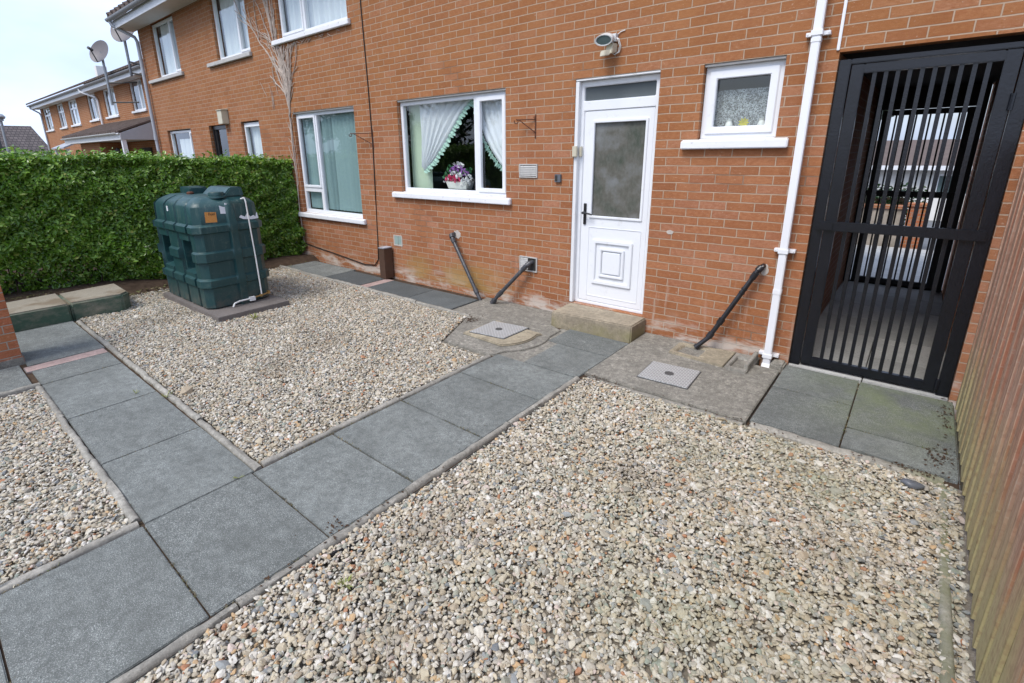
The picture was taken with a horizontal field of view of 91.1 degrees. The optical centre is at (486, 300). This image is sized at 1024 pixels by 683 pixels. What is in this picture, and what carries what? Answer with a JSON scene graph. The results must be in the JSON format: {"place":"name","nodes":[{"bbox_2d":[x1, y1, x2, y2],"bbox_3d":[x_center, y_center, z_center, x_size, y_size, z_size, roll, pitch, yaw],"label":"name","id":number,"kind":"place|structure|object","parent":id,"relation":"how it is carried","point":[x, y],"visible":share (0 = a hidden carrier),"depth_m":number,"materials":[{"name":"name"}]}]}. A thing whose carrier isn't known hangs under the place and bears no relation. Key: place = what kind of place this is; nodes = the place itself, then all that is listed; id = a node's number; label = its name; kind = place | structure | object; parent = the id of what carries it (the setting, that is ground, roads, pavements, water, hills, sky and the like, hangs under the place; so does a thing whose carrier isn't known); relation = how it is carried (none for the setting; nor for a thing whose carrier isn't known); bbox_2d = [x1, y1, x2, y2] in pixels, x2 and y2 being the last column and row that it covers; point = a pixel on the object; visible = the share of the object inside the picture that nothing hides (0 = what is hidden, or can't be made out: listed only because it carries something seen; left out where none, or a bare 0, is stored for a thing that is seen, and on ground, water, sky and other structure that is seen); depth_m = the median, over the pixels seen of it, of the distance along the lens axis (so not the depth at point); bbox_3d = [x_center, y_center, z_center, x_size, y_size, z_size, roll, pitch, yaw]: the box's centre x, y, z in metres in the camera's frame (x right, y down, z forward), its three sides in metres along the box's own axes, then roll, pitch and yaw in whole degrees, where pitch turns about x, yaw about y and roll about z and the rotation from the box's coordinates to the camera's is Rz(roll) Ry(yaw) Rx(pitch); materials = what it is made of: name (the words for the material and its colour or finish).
{"place":"outdoors","nodes":[
{"label":"outdoors","id":0,"kind":"place"},
{"bbox_2d":[0,285,25,369],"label":"brick pier","id":1,"kind":"structure","parent":0,"point":[11,355],"depth_m":4.55,"materials":[{"name":"brick"}]},
{"bbox_2d":[26,60,161,167],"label":"terraced house","id":2,"kind":"structure","parent":0,"point":[87,116],"depth_m":21.56,"materials":[{"name":"brick"}]},
{"bbox_2d":[43,107,54,131],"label":"window","id":3,"kind":"structure","parent":2,"relation":"in","point":[47,114],"depth_m":29.99,"materials":[{"name":"plastic"}]},
{"bbox_2d":[57,103,67,129],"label":"window","id":4,"kind":"structure","parent":2,"relation":"in","point":[62,111],"depth_m":27.74,"materials":[{"name":"plastic"}]},
{"bbox_2d":[68,99,81,126],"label":"window","id":5,"kind":"structure","parent":2,"relation":"in","point":[78,123],"depth_m":26.04,"materials":[{"name":"plastic"}]},
{"bbox_2d":[87,93,100,121],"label":"window","id":6,"kind":"structure","parent":2,"relation":"in","point":[98,119],"depth_m":23.67,"materials":[{"name":"plastic"}]},
{"bbox_2d":[103,87,119,118],"bbox_3d":[-16.329,-8.600,21.899,1.900,1.220,0.260,13,21,39],"label":"window","id":7,"kind":"structure","parent":2,"relation":"in","point":[114,110],"depth_m":22.08,"materials":[{"name":"plastic"}]},
{"bbox_2d":[130,78,147,113],"bbox_3d":[-13.590,-7.991,19.643,1.700,1.190,0.260,13,21,39],"label":"window","id":8,"kind":"structure","parent":2,"relation":"in","point":[139,85],"depth_m":19.61,"materials":[{"name":"plastic"}]},
{"bbox_2d":[140,147,152,155],"bbox_3d":[-13.199,-4.896,19.775,1.200,2.150,0.065,13,21,39],"label":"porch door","id":9,"kind":"structure","parent":2,"relation":"in","point":[149,148],"depth_m":19.21,"materials":[{"name":"brown"}]},
{"bbox_2d":[1,250,319,302],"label":"ground soil","id":10,"kind":"structure","parent":0,"point":[131,286],"depth_m":7.06,"materials":[{"name":"brown soil"}]},
{"bbox_2d":[0,144,306,294],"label":"privet hedge","id":11,"kind":"object","parent":10,"relation":"on","point":[69,212],"visible":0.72,"depth_m":6.83,"materials":[{"name":"green plant"}]},
{"bbox_2d":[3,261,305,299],"bbox_3d":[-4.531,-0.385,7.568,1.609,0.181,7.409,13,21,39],"label":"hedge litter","id":12,"kind":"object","parent":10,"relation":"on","point":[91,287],"visible":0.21,"depth_m":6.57,"materials":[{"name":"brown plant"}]},
{"bbox_2d":[0,261,959,682],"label":"path","id":13,"kind":"structure","parent":0,"point":[220,537],"depth_m":3.04,"materials":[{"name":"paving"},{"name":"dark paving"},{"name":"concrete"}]},
{"bbox_2d":[6,293,72,332],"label":"concrete block","id":14,"kind":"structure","parent":13,"relation":"on","point":[38,312],"depth_m":5.68,"materials":[{"name":"concrete"}]},
{"bbox_2d":[59,283,130,321],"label":"concrete block","id":15,"kind":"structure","parent":13,"relation":"on","point":[99,300],"depth_m":6.08,"materials":[{"name":"grey concrete"}]},
{"bbox_2d":[378,246,393,278],"bbox_3d":[-1.496,-0.565,7.497,0.145,0.470,0.163,13,21,39],"label":"brown duct","id":16,"kind":"object","parent":13,"relation":"on","point":[386,262],"visible":1,"depth_m":7.45,"materials":[{"name":"brown plastic"}]},
{"bbox_2d":[0,322,947,682],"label":"joint moss","id":17,"kind":"object","parent":13,"relation":"on","point":[378,506],"visible":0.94,"depth_m":3.12,"materials":[{"name":"green plant"}]},
{"bbox_2d":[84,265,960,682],"bbox_3d":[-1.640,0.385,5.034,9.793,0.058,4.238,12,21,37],"label":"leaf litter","id":18,"kind":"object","parent":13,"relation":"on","point":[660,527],"visible":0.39,"depth_m":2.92,"materials":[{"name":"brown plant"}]},
{"bbox_2d":[551,303,645,342],"bbox_3d":[1.158,0.250,5.247,0.890,0.223,0.396,13,21,39],"label":"door step","id":19,"kind":"object","parent":13,"relation":"on","point":[618,326],"depth_m":5.12,"materials":[{"name":"concrete"}]},
{"bbox_2d":[769,358,786,372],"bbox_3d":[2.505,0.568,4.308,0.105,0.085,0.157,13,21,39],"label":"concrete lump","id":20,"kind":"object","parent":13,"relation":"on","point":[778,364],"visible":0.77,"depth_m":4.26,"materials":[{"name":"grey concrete"}]},
{"bbox_2d":[0,275,978,682],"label":"ground bed","id":21,"kind":"object","parent":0,"point":[970,649],"visible":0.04,"depth_m":2.27,"materials":[{"name":"beige gravel"}]},
{"bbox_2d":[0,389,129,583],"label":"gravel","id":22,"kind":"structure","parent":21,"relation":"on","point":[32,503],"depth_m":2.83,"materials":[{"name":"beige gravel"}]},
{"bbox_2d":[163,292,289,321],"bbox_3d":[-3.410,0.004,6.537,1.750,0.115,0.860,13,21,39],"label":"tank base","id":23,"kind":"object","parent":21,"relation":"on","point":[269,301],"visible":0.37,"depth_m":6.07,"materials":[{"name":"concrete"}]},
{"bbox_2d":[152,185,269,308],"bbox_3d":[-3.509,-0.737,6.393,1.464,1.390,0.820,13,21,39],"label":"oil tank","id":24,"kind":"object","parent":23,"relation":"on","point":[211,246],"visible":1,"depth_m":6.01,"materials":[{"name":"green plastic"}]},
{"bbox_2d":[80,267,482,462],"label":"gravel","id":25,"kind":"structure","parent":21,"relation":"on","point":[294,286],"depth_m":4.77,"materials":[{"name":"beige gravel"}]},
{"bbox_2d":[0,265,954,682],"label":"kerb edging","id":26,"kind":"object","parent":21,"relation":"on","point":[944,619],"visible":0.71,"depth_m":2.92,"materials":[{"name":"concrete"}]},
{"bbox_2d":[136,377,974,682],"bbox_3d":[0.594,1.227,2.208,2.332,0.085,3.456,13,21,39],"label":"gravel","id":27,"kind":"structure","parent":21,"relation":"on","point":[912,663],"depth_m":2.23,"materials":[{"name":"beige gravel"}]},
{"bbox_2d":[311,538,364,566],"bbox_3d":[-0.699,1.190,2.376,0.269,0.029,0.030,-13,20,-34],"label":"plastic strip","id":28,"kind":"object","parent":27,"relation":"on","point":[333,553],"visible":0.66,"depth_m":2.37,"materials":[{"name":"black plastic"}]},
{"bbox_2d":[338,575,352,589],"bbox_3d":[-0.617,1.227,2.174,0.090,0.041,0.085,-8,18,-23],"label":"weed","id":29,"kind":"object","parent":27,"relation":"on","point":[349,578],"visible":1,"depth_m":2.19,"materials":[{"name":"green plant"}]},
{"bbox_2d":[301,403,904,682],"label":"twig litter","id":30,"kind":"object","parent":27,"relation":"on","point":[542,557],"visible":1,"depth_m":2.17,"materials":[{"name":"brown wood"}]},
{"bbox_2d":[900,478,924,489],"bbox_3d":[2.337,1.006,2.748,0.107,0.036,0.064,13,21,39],"label":"slate piece","id":31,"kind":"object","parent":27,"relation":"on","point":[909,483],"visible":1,"depth_m":2.73,"materials":[{"name":"grey stone"}]},
{"bbox_2d":[444,298,779,424],"bbox_3d":[0.838,0.466,4.882,3.365,0.110,1.435,13,21,39],"label":"concrete apron","id":32,"kind":"object","parent":21,"relation":"on","point":[723,392],"visible":0.7,"depth_m":4.38,"materials":[{"name":"grey concrete"}]},
{"bbox_2d":[469,321,528,338],"bbox_3d":[0.130,0.311,5.197,0.440,0.034,0.474,13,21,39],"label":"manhole cover","id":33,"kind":"object","parent":32,"relation":"on","point":[497,329],"visible":0.99,"depth_m":5.17,"materials":[{"name":"metal"}]},
{"bbox_2d":[463,321,541,345],"bbox_3d":[0.169,0.345,5.121,0.649,0.028,0.519,15,23,43],"label":"manhole surround","id":34,"kind":"object","parent":32,"relation":"on","point":[524,336],"visible":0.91,"depth_m":4.97,"materials":[{"name":"concrete"}]},
{"bbox_2d":[636,361,700,389],"bbox_3d":[1.514,0.617,4.151,0.414,0.034,0.393,11,20,35],"label":"manhole cover","id":35,"kind":"object","parent":32,"relation":"on","point":[672,375],"visible":0.99,"depth_m":4.12,"materials":[{"name":"metal"}]},
{"bbox_2d":[669,342,735,367],"bbox_3d":[1.952,0.530,4.564,0.480,0.130,0.389,13,21,39],"label":"drain gully","id":36,"kind":"object","parent":32,"relation":"on","point":[716,357],"visible":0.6,"depth_m":4.48,"materials":[{"name":"concrete"}]},
{"bbox_2d":[724,351,758,373],"bbox_3d":[2.200,0.573,4.336,0.178,0.190,0.400,13,21,39],"label":"drain gully","id":37,"kind":"object","parent":32,"relation":"on","point":[752,359],"visible":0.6,"depth_m":4.28,"materials":[{"name":"concrete"}]},
{"bbox_2d":[955,162,1023,682],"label":"timber fence","id":38,"kind":"object","parent":21,"relation":"on","point":[989,407],"visible":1,"depth_m":2.18,"materials":[{"name":"brown wood"}]},
{"bbox_2d":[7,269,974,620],"bbox_3d":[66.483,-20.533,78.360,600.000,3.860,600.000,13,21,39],"label":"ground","id":39,"kind":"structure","parent":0,"point":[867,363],"depth_m":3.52,"materials":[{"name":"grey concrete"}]},
{"bbox_2d":[0,114,10,152],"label":"street lamp","id":40,"kind":"object","parent":39,"relation":"on","point":[2,117],"visible":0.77,"depth_m":22.55,"materials":[{"name":"grey metal"}]},
{"bbox_2d":[0,126,48,165],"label":"bungalow","id":41,"kind":"object","parent":39,"relation":"on","point":[29,138],"visible":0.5,"depth_m":45.18,"materials":[{"name":"tile"}]},
{"bbox_2d":[105,0,1023,419],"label":"terraced house","id":42,"kind":"structure","parent":39,"relation":"on","point":[665,206],"depth_m":5.23,"materials":[{"name":"orange brick"}]},
{"bbox_2d":[87,40,138,104],"bbox_3d":[-14.188,-8.689,19.152,1.488,2.308,0.658,-7,18,-19],"label":"satellite dish","id":43,"kind":"object","parent":42,"relation":"attached to","point":[98,49],"visible":1,"depth_m":18.96,"materials":[{"name":"metal"}]},
{"bbox_2d":[110,12,141,75],"bbox_3d":[-11.354,-8.333,16.487,1.537,2.003,0.757,-13,20,-34],"label":"satellite dish","id":44,"kind":"object","parent":42,"relation":"attached to","point":[117,35],"visible":0.34,"depth_m":16.19,"materials":[{"name":"metal"}]},
{"bbox_2d":[148,16,183,83],"bbox_3d":[-7.222,-5.571,11.222,2.060,1.188,0.175,13,21,39],"label":"window","id":45,"kind":"structure","parent":42,"relation":"in","point":[168,20],"depth_m":11.07,"materials":[{"name":"plastic"}]},
{"bbox_2d":[160,21,180,73],"bbox_3d":[-6.939,-5.588,11.139,1.190,1.040,0.058,13,21,39],"label":"net curtain","id":46,"kind":"object","parent":42,"relation":"hanging from","point":[167,46],"visible":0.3,"depth_m":11.29,"materials":[{"name":"white fabric"}]},
{"bbox_2d":[170,130,195,157],"bbox_3d":[-7.080,-3.165,11.852,1.680,1.603,0.175,13,21,39],"label":"window","id":47,"kind":"structure","parent":42,"relation":"in","point":[184,131],"depth_m":11.91,"materials":[{"name":"plastic"}]},
{"bbox_2d":[180,139,192,158],"bbox_3d":[-6.936,-3.155,11.903,1.180,1.300,0.058,13,21,39],"label":"net curtain","id":48,"kind":"object","parent":42,"relation":"hanging from","point":[186,147],"visible":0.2,"depth_m":11.92,"materials":[{"name":"white fabric"}]},
{"bbox_2d":[212,125,225,156],"bbox_3d":[-5.444,-2.505,10.684,0.780,2.300,0.070,13,21,39],"label":"side door","id":49,"kind":"structure","parent":42,"relation":"in","point":[215,129],"depth_m":10.60,"materials":[{"name":"black plastic"}]},
{"bbox_2d":[216,109,228,123],"bbox_3d":[-5.195,-3.623,9.879,0.240,0.284,0.146,13,21,39],"label":"wall box","id":50,"kind":"object","parent":42,"relation":"attached to","point":[222,116],"visible":1,"depth_m":9.83,"materials":[{"name":"beige plastic"}]},
{"bbox_2d":[207,0,251,67],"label":"window","id":51,"kind":"structure","parent":42,"relation":"in","point":[244,53],"depth_m":9.25,"materials":[{"name":"plastic"}]},
{"bbox_2d":[219,0,249,55],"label":"net curtain","id":52,"kind":"object","parent":42,"relation":"hanging from","point":[230,26],"visible":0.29,"depth_m":9.30,"materials":[{"name":"white fabric"}]},
{"bbox_2d":[244,122,258,157],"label":"window","id":53,"kind":"structure","parent":42,"relation":"in","point":[253,124],"depth_m":9.67,"materials":[{"name":"plastic"}]},
{"bbox_2d":[251,126,263,157],"bbox_3d":[-4.309,-2.619,9.723,0.630,1.430,0.054,13,22,39],"label":"net curtain","id":54,"kind":"object","parent":42,"relation":"hanging from","point":[257,142],"depth_m":9.66,"materials":[{"name":"white fabric"}]},
{"bbox_2d":[233,0,339,241],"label":"bare creeper","id":55,"kind":"object","parent":42,"relation":"attached to","point":[286,80],"visible":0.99,"depth_m":8.29,"materials":[{"name":"beige plant"}]},
{"bbox_2d":[271,0,350,45],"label":"window","id":56,"kind":"structure","parent":42,"relation":"in","point":[303,32],"depth_m":7.68,"materials":[{"name":"plastic"}]},
{"bbox_2d":[286,0,346,31],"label":"net curtain","id":57,"kind":"object","parent":42,"relation":"hanging from","point":[320,12],"visible":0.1,"depth_m":7.61,"materials":[{"name":"white fabric"}]},
{"bbox_2d":[296,108,366,224],"bbox_3d":[-2.566,-2.163,8.136,1.925,1.703,0.175,13,21,39],"label":"window","id":58,"kind":"structure","parent":42,"relation":"in","point":[322,188],"depth_m":8.36,"materials":[{"name":"plastic"}]},
{"bbox_2d":[302,112,362,212],"bbox_3d":[-2.450,-2.270,8.212,1.670,1.560,0.123,13,21,39],"label":"vertical blind","id":59,"kind":"object","parent":42,"relation":"attached to","point":[339,145],"visible":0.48,"depth_m":8.15,"materials":[{"name":"fabric"}]},
{"bbox_2d":[306,0,378,264],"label":"cable","id":60,"kind":"object","parent":42,"relation":"attached to","point":[372,149],"visible":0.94,"depth_m":7.25,"materials":[{"name":"black plastic"}]},
{"bbox_2d":[349,129,373,148],"bbox_3d":[-1.804,-2.320,7.239,0.386,0.270,0.019,3,17,14],"label":"hanging basket bracket","id":61,"kind":"object","parent":42,"relation":"attached to","point":[362,138],"visible":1,"depth_m":7.22,"materials":[{"name":"black metal"}]},
{"bbox_2d":[409,105,432,187],"bbox_3d":[-0.901,-2.119,6.948,0.351,1.120,0.051,13,21,39],"label":"vertical blind","id":62,"kind":"object","parent":42,"relation":"attached to","point":[422,178],"visible":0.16,"depth_m":6.98,"materials":[{"name":"fabric"}]},
{"bbox_2d":[419,100,473,172],"bbox_3d":[-0.507,-2.100,6.484,0.987,0.904,0.040,13,21,39],"label":"net curtain","id":63,"kind":"object","parent":42,"relation":"hanging from","point":[440,122],"visible":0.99,"depth_m":6.55,"materials":[{"name":"white fabric"}]},
{"bbox_2d":[392,91,510,204],"bbox_3d":[-0.493,-1.906,6.364,2.115,1.253,0.175,13,21,39],"label":"window","id":64,"kind":"structure","parent":42,"relation":"in","point":[494,194],"depth_m":6.14,"materials":[{"name":"plastic"}]},
{"bbox_2d":[443,162,473,189],"bbox_3d":[-0.369,-1.629,6.529,0.511,0.353,0.200,13,21,39],"label":"flower basket","id":65,"kind":"object","parent":42,"relation":"attached to","point":[467,183],"visible":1,"depth_m":6.50,"materials":[{"name":"multicoloured plant"}]},
{"bbox_2d":[449,232,481,300],"bbox_3d":[-0.270,-0.416,6.428,0.131,0.843,0.658,-12,20,-32],"label":"waste pipe","id":66,"kind":"object","parent":42,"relation":"attached to","point":[454,243],"visible":0.96,"depth_m":6.41,"materials":[{"name":"grey plastic"}]},
{"bbox_2d":[471,99,501,170],"bbox_3d":[0.080,-1.974,6.000,0.671,0.888,0.040,13,21,39],"label":"net curtain","id":67,"kind":"object","parent":42,"relation":"hanging from","point":[492,120],"visible":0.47,"depth_m":5.99,"materials":[{"name":"white fabric"}]},
{"bbox_2d":[490,260,533,303],"bbox_3d":[0.298,-0.195,5.994,0.572,0.606,0.125,5,18,19],"label":"waste pipe","id":68,"kind":"object","parent":42,"relation":"attached to","point":[510,282],"visible":0.97,"depth_m":5.96,"materials":[{"name":"grey plastic"}]},
{"bbox_2d":[514,114,535,137],"bbox_3d":[0.420,-1.880,5.433,0.246,0.245,0.019,3,17,14],"label":"hanging basket bracket","id":69,"kind":"object","parent":42,"relation":"attached to","point":[526,125],"visible":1,"depth_m":5.42,"materials":[{"name":"black metal"}]},
{"bbox_2d":[554,174,561,181],"bbox_3d":[0.767,-1.304,5.361,0.075,0.082,0.030,13,21,39],"label":"doorbell","id":70,"kind":"object","parent":42,"relation":"attached to","point":[558,177],"visible":1,"depth_m":5.35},
{"bbox_2d":[572,146,582,156],"bbox_3d":[0.941,-1.533,5.164,0.109,0.105,0.053,-2,17,-2],"label":"door sensor","id":71,"kind":"object","parent":42,"relation":"attached to","point":[574,151],"depth_m":5.16,"materials":[{"name":"beige plastic"}]},
{"bbox_2d":[594,30,624,56],"bbox_3d":[1.130,-2.361,4.612,0.233,0.219,0.166,13,21,39],"label":"security light","id":72,"kind":"object","parent":42,"relation":"attached to","point":[607,39],"visible":1,"depth_m":4.60,"materials":[{"name":"beige plastic"}]},
{"bbox_2d":[569,73,660,313],"bbox_3d":[1.280,-1.020,5.098,0.861,2.288,0.136,13,21,39],"label":"door","id":73,"kind":"structure","parent":42,"relation":"in","point":[616,118],"depth_m":5.08,"materials":[{"name":"plastic"}]},
{"bbox_2d":[725,120,732,125],"bbox_3d":[2.092,-1.504,4.324,0.080,0.100,0.078,13,21,39],"label":"vase","id":74,"kind":"object","parent":42,"relation":"on","point":[728,122],"visible":0.55,"depth_m":4.30,"materials":[{"name":"white ceramic"}]},
{"bbox_2d":[693,263,765,348],"bbox_3d":[2.149,0.075,4.444,0.511,0.840,0.114,6,18,21],"label":"waste pipe","id":75,"kind":"object","parent":42,"relation":"attached to","point":[754,275],"visible":1,"depth_m":4.42,"materials":[{"name":"black plastic"}]},
{"bbox_2d":[680,59,788,148],"bbox_3d":[2.086,-1.603,4.157,0.835,0.660,0.175,13,21,39],"label":"window","id":76,"kind":"structure","parent":42,"relation":"in","point":[757,136],"depth_m":4.13,"materials":[{"name":"plastic"}]},
{"bbox_2d":[714,87,768,126],"bbox_3d":[2.179,-1.604,4.234,0.520,0.340,0.021,13,22,39],"label":"net curtain","id":77,"kind":"object","parent":42,"relation":"hanging from","point":[744,105],"visible":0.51,"depth_m":4.24,"materials":[{"name":"grey fabric"}]},
{"bbox_2d":[738,118,748,125],"bbox_3d":[2.178,-1.488,4.239,0.087,0.114,0.022,13,21,39],"label":"yellow flower","id":78,"kind":"object","parent":42,"relation":"on","point":[745,120],"visible":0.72,"depth_m":4.23,"materials":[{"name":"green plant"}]},
{"bbox_2d":[757,118,764,124],"bbox_3d":[2.286,-1.460,4.164,0.080,0.100,0.078,13,21,39],"label":"vase","id":79,"kind":"object","parent":42,"relation":"on","point":[761,121],"visible":0.51,"depth_m":4.14,"materials":[{"name":"white ceramic"}]},
{"bbox_2d":[789,41,1023,396],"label":"metal gate","id":80,"kind":"structure","parent":42,"relation":"attached to","point":[968,234],"depth_m":3.62,"materials":[{"name":"metal"}]},
{"bbox_2d":[843,82,992,292],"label":"metal gate","id":81,"kind":"structure","parent":42,"relation":"attached to","point":[974,97],"depth_m":6.16,"materials":[{"name":"black metal"}]},
{"bbox_2d":[857,204,902,246],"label":"garden wall","id":82,"kind":"structure","parent":39,"relation":"on","point":[897,221],"depth_m":11.21,"materials":[{"name":"stone"}]},
{"bbox_2d":[865,182,927,223],"bbox_3d":[7.090,-2.575,13.731,7.701,1.659,0.976,13,21,39],"label":"garden hedge","id":83,"kind":"object","parent":39,"relation":"on","point":[901,201],"visible":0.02,"depth_m":11.47,"materials":[{"name":"green plant"}]},
{"bbox_2d":[900,202,927,248],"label":"gate pier","id":84,"kind":"structure","parent":39,"relation":"on","point":[916,224],"depth_m":10.80,"materials":[{"name":"orange brick"}]},
{"bbox_2d":[868,139,978,221],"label":"white house","id":85,"kind":"structure","parent":39,"relation":"on","point":[909,165],"depth_m":21.62,"materials":[{"name":"paint"}]},
{"bbox_2d":[935,174,970,194],"bbox_3d":[19.564,-4.759,20.664,1.600,0.850,0.050,13,21,39],"label":"window","id":86,"kind":"structure","parent":85,"relation":"in","point":[940,179],"depth_m":21.04,"materials":[{"name":"glass"}]},
{"bbox_2d":[0,0,992,143],"label":"sky","id":87,"kind":"structure","parent":0,"point":[44,51],"materials":[{"name":"white"}]},
{"bbox_2d":[788,281,947,400],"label":"passage paving","id":88,"kind":"structure","parent":0,"point":[929,336],"depth_m":4.97,"materials":[{"name":"grey concrete"}]},
{"bbox_2d":[850,245,950,289],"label":"pavement","id":89,"kind":"structure","parent":0,"point":[888,262],"depth_m":8.41,"materials":[{"name":"grey concrete"}]},
{"bbox_2d":[898,220,958,250],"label":"road","id":90,"kind":"structure","parent":0,"point":[926,240],"depth_m":12.89,"materials":[{"name":"grey asphalt"}]}
]}

